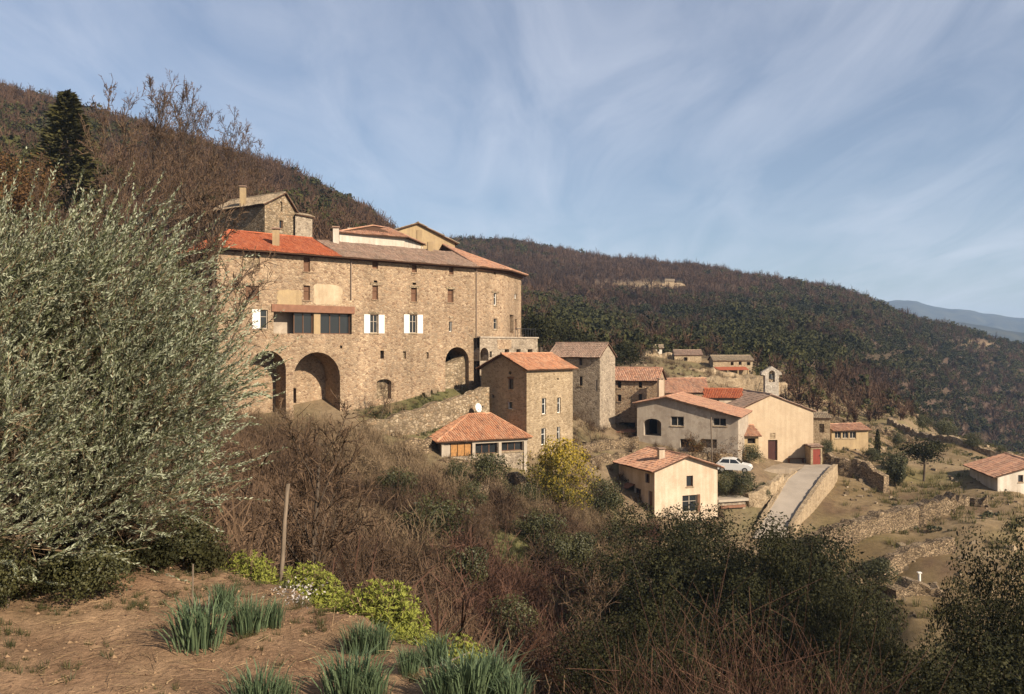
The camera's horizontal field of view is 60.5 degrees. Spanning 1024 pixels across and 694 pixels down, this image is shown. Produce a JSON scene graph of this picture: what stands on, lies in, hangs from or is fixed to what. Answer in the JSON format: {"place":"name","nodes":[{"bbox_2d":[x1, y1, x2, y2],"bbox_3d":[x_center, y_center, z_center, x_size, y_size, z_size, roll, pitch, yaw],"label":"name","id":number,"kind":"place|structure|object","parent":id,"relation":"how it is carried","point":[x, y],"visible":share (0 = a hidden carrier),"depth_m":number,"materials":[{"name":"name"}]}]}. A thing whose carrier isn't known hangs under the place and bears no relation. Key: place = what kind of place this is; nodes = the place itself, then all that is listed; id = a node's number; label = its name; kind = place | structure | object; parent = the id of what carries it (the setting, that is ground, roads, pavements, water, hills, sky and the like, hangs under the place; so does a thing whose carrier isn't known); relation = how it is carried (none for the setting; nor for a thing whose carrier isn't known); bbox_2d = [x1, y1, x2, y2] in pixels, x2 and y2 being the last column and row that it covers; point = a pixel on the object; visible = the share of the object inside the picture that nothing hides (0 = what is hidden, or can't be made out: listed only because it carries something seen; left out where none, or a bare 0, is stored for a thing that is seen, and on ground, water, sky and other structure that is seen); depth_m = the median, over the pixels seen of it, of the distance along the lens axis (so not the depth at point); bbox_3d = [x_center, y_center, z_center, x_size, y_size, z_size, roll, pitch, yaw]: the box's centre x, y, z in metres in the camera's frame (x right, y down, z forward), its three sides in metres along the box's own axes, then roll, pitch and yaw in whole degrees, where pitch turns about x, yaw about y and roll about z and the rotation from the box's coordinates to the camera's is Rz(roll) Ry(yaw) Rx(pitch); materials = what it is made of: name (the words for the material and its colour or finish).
{"place":"outdoors","nodes":[
{"label":"outdoors","id":0,"kind":"place"},
{"bbox_2d":[0,115,1023,693],"bbox_3d":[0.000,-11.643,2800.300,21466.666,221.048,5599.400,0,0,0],"label":"ground","id":1,"kind":"structure","parent":0,"point":[830,509],"depth_m":7.51,"materials":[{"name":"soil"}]},
{"bbox_2d":[0,536,48,609],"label":"green shrub","id":2,"kind":"object","parent":1,"relation":"on","point":[7,587],"visible":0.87,"depth_m":6.71,"materials":[{"name":"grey plant"}]},
{"bbox_2d":[0,151,64,240],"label":"oak tree","id":3,"kind":"object","parent":1,"relation":"on","point":[22,188],"visible":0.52,"depth_m":61.23,"materials":[{"name":"brown plant"}]},
{"bbox_2d":[21,89,128,237],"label":"conifer","id":4,"kind":"object","parent":1,"relation":"on","point":[66,107],"visible":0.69,"depth_m":79.25,"materials":[{"name":"green plant"}]},
{"bbox_2d":[0,146,157,599],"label":"olive tree","id":5,"kind":"object","parent":1,"relation":"on","point":[17,463],"visible":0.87,"depth_m":6.81,"materials":[{"name":"green plant"}]},
{"bbox_2d":[42,534,137,603],"bbox_3d":[-3.338,1.783,6.974,0.651,0.572,0.698,0,0,-20],"label":"green shrub","id":6,"kind":"object","parent":1,"relation":"on","point":[97,577],"visible":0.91,"depth_m":6.89,"materials":[{"name":"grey plant"}]},
{"bbox_2d":[76,112,141,276],"bbox_3d":[-25.819,-8.238,57.687,5.622,14.698,3.975,0,0,28],"label":"bare tree","id":7,"kind":"object","parent":1,"relation":"on","point":[102,146],"visible":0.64,"depth_m":57.87,"materials":[{"name":"brown plant"}]},
{"bbox_2d":[74,73,177,271],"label":"bare tree","id":8,"kind":"object","parent":1,"relation":"on","point":[130,146],"visible":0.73,"depth_m":66.18,"materials":[{"name":"brown plant"}]},
{"bbox_2d":[1,521,264,597],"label":"ivy undergrowth","id":9,"kind":"object","parent":1,"relation":"on","point":[161,558],"visible":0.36,"depth_m":7.83,"materials":[{"name":"green plant"}]},
{"bbox_2d":[0,191,273,493],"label":"brown copse","id":10,"kind":"object","parent":1,"relation":"on","point":[227,445],"visible":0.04,"depth_m":53.88,"materials":[{"name":"plant"}]},
{"bbox_2d":[0,454,277,576],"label":"undergrowth","id":11,"kind":"object","parent":1,"relation":"on","point":[59,535],"visible":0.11,"depth_m":8.16,"materials":[{"name":"plant"}]},
{"bbox_2d":[0,162,302,584],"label":"olive tree","id":12,"kind":"object","parent":1,"relation":"on","point":[128,432],"visible":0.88,"depth_m":7.21,"materials":[{"name":"green plant"}]},
{"bbox_2d":[128,68,183,256],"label":"bare tree","id":13,"kind":"object","parent":1,"relation":"on","point":[158,112],"visible":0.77,"depth_m":88.31,"materials":[{"name":"brown plant"}]},
{"bbox_2d":[134,75,190,261],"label":"bare tree","id":14,"kind":"object","parent":1,"relation":"on","point":[167,137],"visible":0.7,"depth_m":89.14,"materials":[{"name":"brown plant"}]},
{"bbox_2d":[145,75,211,264],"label":"bare tree","id":15,"kind":"object","parent":1,"relation":"on","point":[182,138],"visible":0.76,"depth_m":94.30,"materials":[{"name":"brown plant"}]},
{"bbox_2d":[144,151,232,379],"bbox_3d":[-20.558,-3.835,55.177,6.588,17.696,5.694,0,0,-29],"label":"bare tree","id":16,"kind":"object","parent":1,"relation":"on","point":[201,220],"visible":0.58,"depth_m":55.73,"materials":[{"name":"brown plant"}]},
{"bbox_2d":[145,507,234,567],"bbox_3d":[-3.131,1.835,8.382,0.809,0.601,0.648,0,0,16],"label":"green shrub","id":17,"kind":"object","parent":1,"relation":"on","point":[187,538],"visible":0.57,"depth_m":8.38,"materials":[{"name":"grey plant"}]},
{"bbox_2d":[139,586,248,655],"bbox_3d":[-2.095,1.837,5.842,0.633,0.357,0.672,0,0,0],"label":"daffodil clump","id":18,"kind":"object","parent":1,"relation":"on","point":[198,632],"visible":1,"depth_m":5.82,"materials":[{"name":"green plant"}]},
{"bbox_2d":[159,80,230,268],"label":"bare tree","id":19,"kind":"object","parent":1,"relation":"on","point":[180,108],"visible":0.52,"depth_m":97.27,"materials":[{"name":"brown plant"}]},
{"bbox_2d":[172,88,233,260],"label":"bare tree","id":20,"kind":"object","parent":1,"relation":"on","point":[199,121],"visible":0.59,"depth_m":98.95,"materials":[{"name":"brown plant"}]},
{"bbox_2d":[0,559,420,693],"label":"garden weeds","id":21,"kind":"object","parent":1,"relation":"on","point":[19,631],"visible":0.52,"depth_m":6.70,"materials":[{"name":"green plant"}]},
{"bbox_2d":[164,178,278,437],"bbox_3d":[-19.279,-1.640,58.720,7.676,19.597,6.840,0,0,-34],"label":"bare tree","id":22,"kind":"object","parent":1,"relation":"on","point":[216,248],"visible":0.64,"depth_m":58.30,"materials":[{"name":"brown plant"}]},
{"bbox_2d":[202,104,247,204],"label":"bare tree","id":23,"kind":"object","parent":1,"relation":"on","point":[226,152],"visible":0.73,"depth_m":102.86,"materials":[{"name":"brown plant"}]},
{"bbox_2d":[0,556,458,693],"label":"straw litter","id":24,"kind":"object","parent":1,"relation":"on","point":[207,582],"visible":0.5,"depth_m":5.96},
{"bbox_2d":[218,587,279,636],"bbox_3d":[-1.835,1.866,6.134,0.416,0.287,0.464,0,0,31],"label":"daffodil clump","id":25,"kind":"object","parent":1,"relation":"on","point":[244,619],"visible":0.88,"depth_m":6.12,"materials":[{"name":"green plant"}]},
{"bbox_2d":[220,549,278,584],"bbox_3d":[-2.565,2.208,8.496,0.668,0.502,0.611,0,0,0],"label":"spurge","id":26,"kind":"object","parent":1,"relation":"on","point":[261,572],"visible":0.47,"depth_m":8.43,"materials":[{"name":"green plant"}]},
{"bbox_2d":[209,656,297,693],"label":"daffodil clump","id":27,"kind":"object","parent":1,"relation":"on","point":[258,687],"visible":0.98,"depth_m":4.82,"materials":[{"name":"green plant"}]},
{"bbox_2d":[212,185,299,235],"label":"stone house","id":28,"kind":"structure","parent":1,"relation":"on","point":[264,213],"depth_m":89.92,"materials":[{"name":"brown stone"}]},
{"bbox_2d":[271,560,344,610],"bbox_3d":[-1.877,2.191,7.911,0.777,0.502,0.852,0,0,4],"label":"spurge","id":29,"kind":"object","parent":1,"relation":"on","point":[328,588],"visible":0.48,"depth_m":7.87,"materials":[{"name":"green plant"}]},
{"bbox_2d":[230,388,395,587],"bbox_3d":[-2.578,3.065,12.556,2.374,4.934,2.167,0,0,-36],"label":"bare tree","id":30,"kind":"object","parent":1,"relation":"on","point":[312,542],"visible":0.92,"depth_m":12.49,"materials":[{"name":"brown plant"}]},
{"bbox_2d":[286,638,409,693],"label":"daffodil clump","id":31,"kind":"object","parent":1,"relation":"on","point":[343,682],"visible":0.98,"depth_m":4.95,"materials":[{"name":"green plant"}]},
{"bbox_2d":[171,226,528,422],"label":"stone mansion","id":32,"kind":"structure","parent":1,"relation":"on","point":[363,319],"depth_m":78.96,"materials":[{"name":"brown stone"}]},
{"bbox_2d":[320,313,349,333],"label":"window","id":33,"kind":"structure","parent":32,"relation":"in","point":[330,323],"depth_m":77.33,"materials":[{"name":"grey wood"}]},
{"bbox_2d":[328,615,387,656],"bbox_3d":[-1.015,1.936,5.853,0.399,0.247,0.358,0,0,3],"label":"daffodil clump","id":34,"kind":"object","parent":1,"relation":"on","point":[360,639],"visible":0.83,"depth_m":5.84,"materials":[{"name":"green plant"}]},
{"bbox_2d":[339,225,426,248],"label":"white house","id":35,"kind":"structure","parent":1,"relation":"on","point":[378,235],"depth_m":89.80,"materials":[{"name":"paint"}]},
{"bbox_2d":[338,579,432,642],"bbox_3d":[-1.045,2.136,6.951,0.872,0.590,0.797,0,0,8],"label":"spurge","id":36,"kind":"object","parent":1,"relation":"on","point":[393,608],"visible":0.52,"depth_m":6.86,"materials":[{"name":"green plant"}]},
{"bbox_2d":[131,376,662,693],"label":"bramble thicket","id":37,"kind":"object","parent":1,"relation":"on","point":[245,513],"visible":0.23,"depth_m":44.47,"materials":[{"name":"plant"}]},
{"bbox_2d":[349,387,489,435],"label":"retaining wall","id":38,"kind":"structure","parent":1,"relation":"on","point":[430,416],"depth_m":76.91,"materials":[{"name":"stone"}]},
{"bbox_2d":[394,221,458,249],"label":"tan house","id":39,"kind":"structure","parent":1,"relation":"on","point":[421,232],"depth_m":99.42,"materials":[{"name":"paint"}]},
{"bbox_2d":[390,490,477,542],"bbox_3d":[-4.608,10.425,52.054,4.240,3.688,4.385,0,0,42],"label":"green shrub","id":40,"kind":"object","parent":1,"relation":"on","point":[433,509],"visible":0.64,"depth_m":51.71,"materials":[{"name":"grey plant"}]},
{"bbox_2d":[405,628,462,669],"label":"daffodil clump","id":41,"kind":"object","parent":1,"relation":"on","point":[432,650],"visible":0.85,"depth_m":5.46,"materials":[{"name":"green plant"}]},
{"bbox_2d":[200,379,668,604],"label":"dry scrub","id":42,"kind":"object","parent":1,"relation":"on","point":[367,460],"visible":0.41,"depth_m":66.66,"materials":[{"name":"plant"}]},
{"bbox_2d":[409,653,475,693],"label":"daffodil clump","id":43,"kind":"object","parent":1,"relation":"on","point":[430,684],"visible":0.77,"depth_m":4.88,"materials":[{"name":"green plant"}]},
{"bbox_2d":[349,385,573,612],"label":"green grass","id":44,"kind":"structure","parent":1,"relation":"on","point":[520,554],"depth_m":59.65,"materials":[{"name":"green plant"}]},
{"bbox_2d":[435,545,489,594],"bbox_3d":[-2.568,12.206,46.919,3.095,3.171,2.780,0,0,-11],"label":"green shrub","id":45,"kind":"object","parent":1,"relation":"on","point":[479,560],"visible":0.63,"depth_m":46.58,"materials":[{"name":"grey plant"}]},
{"bbox_2d":[424,641,534,693],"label":"daffodil clump","id":46,"kind":"object","parent":1,"relation":"on","point":[471,674],"visible":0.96,"depth_m":4.87,"materials":[{"name":"green plant"}]},
{"bbox_2d":[430,412,532,471],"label":"garden pavilion","id":47,"kind":"structure","parent":1,"relation":"on","point":[480,433],"depth_m":75.39,"materials":[{"name":"tile"}]},
{"bbox_2d":[467,452,511,488],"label":"green shrub","id":48,"kind":"object","parent":1,"relation":"on","point":[488,459],"visible":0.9,"depth_m":67.08,"materials":[{"name":"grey plant"}]},
{"bbox_2d":[443,639,537,693],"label":"daffodil clump","id":49,"kind":"object","parent":1,"relation":"on","point":[500,663],"visible":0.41,"depth_m":5.04,"materials":[{"name":"green plant"}]},
{"bbox_2d":[331,484,677,693],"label":"red thicket","id":50,"kind":"object","parent":1,"relation":"on","point":[501,580],"visible":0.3,"depth_m":45.80,"materials":[{"name":"plant"}]},
{"bbox_2d":[474,328,538,386],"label":"stone terrace","id":51,"kind":"structure","parent":1,"relation":"on","point":[491,347],"depth_m":88.93,"materials":[{"name":"stone"}]},
{"bbox_2d":[0,80,1023,452],"bbox_3d":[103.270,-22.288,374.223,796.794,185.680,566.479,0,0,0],"label":"bare woodland","id":52,"kind":"object","parent":1,"relation":"on","point":[592,262],"visible":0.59,"depth_m":319.70,"materials":[{"name":"plant"}]},
{"bbox_2d":[0,83,1023,452],"bbox_3d":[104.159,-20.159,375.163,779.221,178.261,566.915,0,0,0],"label":"evergreen woodland","id":53,"kind":"object","parent":1,"relation":"on","point":[746,327],"visible":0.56,"depth_m":322.65,"materials":[{"name":"plant"}]},
{"bbox_2d":[485,591,546,648],"bbox_3d":[-0.043,13.940,44.044,3.381,3.206,3.011,0,0,-20],"label":"green shrub","id":54,"kind":"object","parent":1,"relation":"on","point":[506,611],"visible":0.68,"depth_m":43.52,"materials":[{"name":"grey plant"}]},
{"bbox_2d":[476,352,577,462],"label":"tower house","id":55,"kind":"structure","parent":1,"relation":"on","point":[530,393],"depth_m":82.08,"materials":[{"name":"brown stone"}]},
{"bbox_2d":[511,506,569,544],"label":"green shrub","id":56,"kind":"object","parent":1,"relation":"on","point":[532,522],"visible":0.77,"depth_m":60.57,"materials":[{"name":"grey plant"}]},
{"bbox_2d":[521,312,565,351],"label":"evergreen oak","id":57,"kind":"object","parent":1,"relation":"on","point":[533,323],"visible":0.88,"depth_m":115.93,"materials":[{"name":"green plant"}]},
{"bbox_2d":[534,532,573,569],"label":"green shrub","id":58,"kind":"object","parent":1,"relation":"on","point":[559,545],"visible":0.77,"depth_m":57.62,"materials":[{"name":"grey plant"}]},
{"bbox_2d":[516,435,600,509],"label":"mimosa tree","id":59,"kind":"object","parent":1,"relation":"on","point":[547,478],"visible":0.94,"depth_m":69.27,"materials":[{"name":"yellow plant"}]},
{"bbox_2d":[516,554,629,692],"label":"bare shrub","id":60,"kind":"object","parent":1,"relation":"on","point":[590,602],"visible":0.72,"depth_m":38.61,"materials":[{"name":"brown plant"}]},
{"bbox_2d":[558,530,597,580],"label":"green shrub","id":61,"kind":"object","parent":1,"relation":"on","point":[584,545],"visible":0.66,"depth_m":59.56,"materials":[{"name":"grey plant"}]},
{"bbox_2d":[550,342,616,429],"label":"grey stone house","id":62,"kind":"structure","parent":1,"relation":"on","point":[594,382],"depth_m":99.29,"materials":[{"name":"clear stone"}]},
{"bbox_2d":[579,476,628,517],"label":"green shrub","id":63,"kind":"object","parent":1,"relation":"on","point":[603,501],"visible":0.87,"depth_m":75.51,"materials":[{"name":"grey plant"}]},
{"bbox_2d":[573,436,638,453],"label":"retaining wall","id":64,"kind":"structure","parent":1,"relation":"on","point":[606,444],"depth_m":93.22,"materials":[{"name":"stone"}]},
{"bbox_2d":[544,598,722,693],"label":"holm oak","id":65,"kind":"object","parent":1,"relation":"on","point":[584,671],"visible":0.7,"depth_m":33.68,"materials":[{"name":"green plant"}]},
{"bbox_2d":[521,332,751,524],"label":"garden scrub","id":66,"kind":"object","parent":1,"relation":"on","point":[631,434],"visible":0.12,"depth_m":96.52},
{"bbox_2d":[615,367,666,433],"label":"stone house","id":67,"kind":"structure","parent":1,"relation":"on","point":[634,384],"depth_m":102.05,"materials":[{"name":"brown stone"}]},
{"bbox_2d":[552,500,740,691],"bbox_3d":[7.295,13.786,45.925,10.279,11.366,9.980,0,0,0],"label":"holm oak","id":68,"kind":"object","parent":1,"relation":"on","point":[644,594],"visible":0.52,"depth_m":44.92,"materials":[{"name":"green plant"}]},
{"bbox_2d":[298,362,1021,624],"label":"loose stones","id":69,"kind":"object","parent":1,"relation":"on","point":[914,614],"visible":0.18,"depth_m":92.60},
{"bbox_2d":[612,446,723,519],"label":"cream house","id":70,"kind":"structure","parent":1,"relation":"on","point":[660,478],"depth_m":83.67,"materials":[{"name":"beige paint"}]},
{"bbox_2d":[524,598,821,693],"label":"bare bush","id":71,"kind":"object","parent":1,"relation":"on","point":[646,683],"visible":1,"depth_m":13.51,"materials":[{"name":"plant"}]},
{"bbox_2d":[607,502,760,690],"bbox_3d":[10.403,14.661,49.602,10.247,11.648,10.684,0,0,4],"label":"holm oak","id":72,"kind":"object","parent":1,"relation":"on","point":[705,539],"visible":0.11,"depth_m":49.82,"materials":[{"name":"green plant"}]},
{"bbox_2d":[665,377,708,396],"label":"long house","id":73,"kind":"structure","parent":1,"relation":"on","point":[696,386],"depth_m":117.53,"materials":[{"name":"tile"}]},
{"bbox_2d":[632,391,752,471],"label":"grey house","id":74,"kind":"structure","parent":1,"relation":"on","point":[679,416],"depth_m":96.40,"materials":[{"name":"paint"}]},
{"bbox_2d":[707,355,753,374],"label":"house","id":75,"kind":"structure","parent":1,"relation":"on","point":[740,364],"depth_m":154.37,"materials":[{"name":"paint"}]},
{"bbox_2d":[629,570,842,693],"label":"holm oak","id":76,"kind":"object","parent":1,"relation":"on","point":[730,630],"visible":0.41,"depth_m":37.31,"materials":[{"name":"green plant"}]},
{"bbox_2d":[684,375,787,398],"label":"retaining wall","id":77,"kind":"structure","parent":1,"relation":"on","point":[753,384],"depth_m":138.15,"materials":[{"name":"beige stone"}]},
{"bbox_2d":[566,542,927,693],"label":"bare bush","id":78,"kind":"object","parent":1,"relation":"on","point":[721,666],"visible":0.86,"depth_m":17.44,"materials":[{"name":"plant"}]},
{"bbox_2d":[745,473,783,507],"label":"retaining wall","id":79,"kind":"structure","parent":1,"relation":"on","point":[758,497],"depth_m":88.58,"materials":[{"name":"beige stone"}]},
{"bbox_2d":[726,366,815,462],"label":"chapel","id":80,"kind":"structure","parent":1,"relation":"on","point":[784,427],"depth_m":104.16,"materials":[{"name":"paint"}]},
{"bbox_2d":[695,519,846,692],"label":"holm oak","id":81,"kind":"object","parent":1,"relation":"on","point":[772,563],"visible":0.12,"depth_m":42.62,"materials":[{"name":"green plant"}]},
{"bbox_2d":[647,510,905,691],"bbox_3d":[13.321,14.781,46.328,13.028,12.840,13.157,0,0,-25],"label":"holm oak","id":82,"kind":"object","parent":1,"relation":"on","point":[729,574],"visible":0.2,"depth_m":44.55,"materials":[{"name":"green plant"}]},
{"bbox_2d":[753,464,830,537],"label":"lane","id":83,"kind":"structure","parent":1,"relation":"on","point":[799,485],"depth_m":90.39,"materials":[{"name":"concrete"}]},
{"bbox_2d":[788,464,837,535],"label":"parapet wall","id":84,"kind":"structure","parent":1,"relation":"on","point":[822,488],"depth_m":90.54,"materials":[{"name":"beige stone"}]},
{"bbox_2d":[721,524,909,692],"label":"holm oak","id":85,"kind":"object","parent":1,"relation":"on","point":[827,567],"visible":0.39,"depth_m":39.52,"materials":[{"name":"green plant"}]},
{"bbox_2d":[684,591,957,693],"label":"bare bush","id":86,"kind":"object","parent":1,"relation":"on","point":[841,685],"visible":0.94,"depth_m":15.27,"materials":[{"name":"plant"}]},
{"bbox_2d":[726,630,954,693],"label":"holm oak","id":87,"kind":"object","parent":1,"relation":"on","point":[831,669],"visible":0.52,"depth_m":20.43,"materials":[{"name":"green plant"}]},
{"bbox_2d":[830,422,870,450],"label":"house","id":88,"kind":"structure","parent":1,"relation":"on","point":[850,435],"depth_m":115.43,"materials":[{"name":"paint"}]},
{"bbox_2d":[781,570,925,693],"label":"holm oak","id":89,"kind":"object","parent":1,"relation":"on","point":[884,647],"visible":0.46,"depth_m":35.48,"materials":[{"name":"green plant"}]},
{"bbox_2d":[823,452,888,492],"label":"stone wall","id":90,"kind":"structure","parent":1,"relation":"on","point":[870,474],"depth_m":99.75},
{"bbox_2d":[850,556,903,590],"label":"green shrub","id":91,"kind":"object","parent":1,"relation":"on","point":[879,569],"visible":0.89,"depth_m":69.49,"materials":[{"name":"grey plant"}]},
{"bbox_2d":[804,491,955,555],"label":"stone wall","id":92,"kind":"structure","parent":1,"relation":"on","point":[897,517],"depth_m":84.48,"materials":[{"name":"stone"}]},
{"bbox_2d":[879,451,907,487],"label":"round bush","id":93,"kind":"object","parent":1,"relation":"on","point":[896,470],"visible":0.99,"depth_m":99.25,"materials":[{"name":"green plant"}]},
{"bbox_2d":[839,536,955,591],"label":"stone wall","id":94,"kind":"structure","parent":1,"relation":"on","point":[901,557],"depth_m":75.73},
{"bbox_2d":[793,372,1023,660],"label":"dry grass","id":95,"kind":"structure","parent":1,"relation":"on","point":[926,492],"depth_m":95.10,"materials":[{"name":"plant"}]},
{"bbox_2d":[827,640,995,693],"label":"holm oak","id":96,"kind":"object","parent":1,"relation":"on","point":[926,659],"visible":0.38,"depth_m":27.39,"materials":[{"name":"green plant"}]},
{"bbox_2d":[883,576,942,598],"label":"stone wall","id":97,"kind":"structure","parent":1,"relation":"on","point":[907,587],"depth_m":68.69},
{"bbox_2d":[894,438,949,481],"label":"tree","id":98,"kind":"object","parent":1,"relation":"on","point":[921,454],"visible":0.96,"depth_m":103.49,"materials":[{"name":"green plant"}]},
{"bbox_2d":[881,616,1023,693],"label":"holm oak","id":99,"kind":"object","parent":1,"relation":"on","point":[936,690],"visible":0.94,"depth_m":18.23,"materials":[{"name":"green plant"}]},
{"bbox_2d":[887,418,1023,456],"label":"stone wall","id":100,"kind":"structure","parent":1,"relation":"on","point":[911,431],"depth_m":136.58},
{"bbox_2d":[913,564,1023,693],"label":"holm oak","id":101,"kind":"object","parent":1,"relation":"on","point":[959,606],"visible":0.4,"depth_m":29.98,"materials":[{"name":"green plant"}]},
{"bbox_2d":[925,511,1023,693],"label":"holm oak","id":102,"kind":"object","parent":1,"relation":"on","point":[1018,617],"visible":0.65,"depth_m":29.77,"materials":[{"name":"green plant"}]},
{"bbox_2d":[963,452,1023,493],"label":"white walled house","id":103,"kind":"structure","parent":1,"relation":"on","point":[1003,471],"depth_m":99.18,"materials":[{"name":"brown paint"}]},
{"bbox_2d":[0,0,1023,317],"label":"sky","id":104,"kind":"structure","parent":0,"point":[876,146],"materials":[{"name":"blue"}]},
{"bbox_2d":[886,300,1023,332],"bbox_3d":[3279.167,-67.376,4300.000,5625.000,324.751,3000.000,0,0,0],"label":"distant hills","id":105,"kind":"structure","parent":0,"point":[1006,323],"depth_m":4065.86,"materials":[{"name":"blue plant"}]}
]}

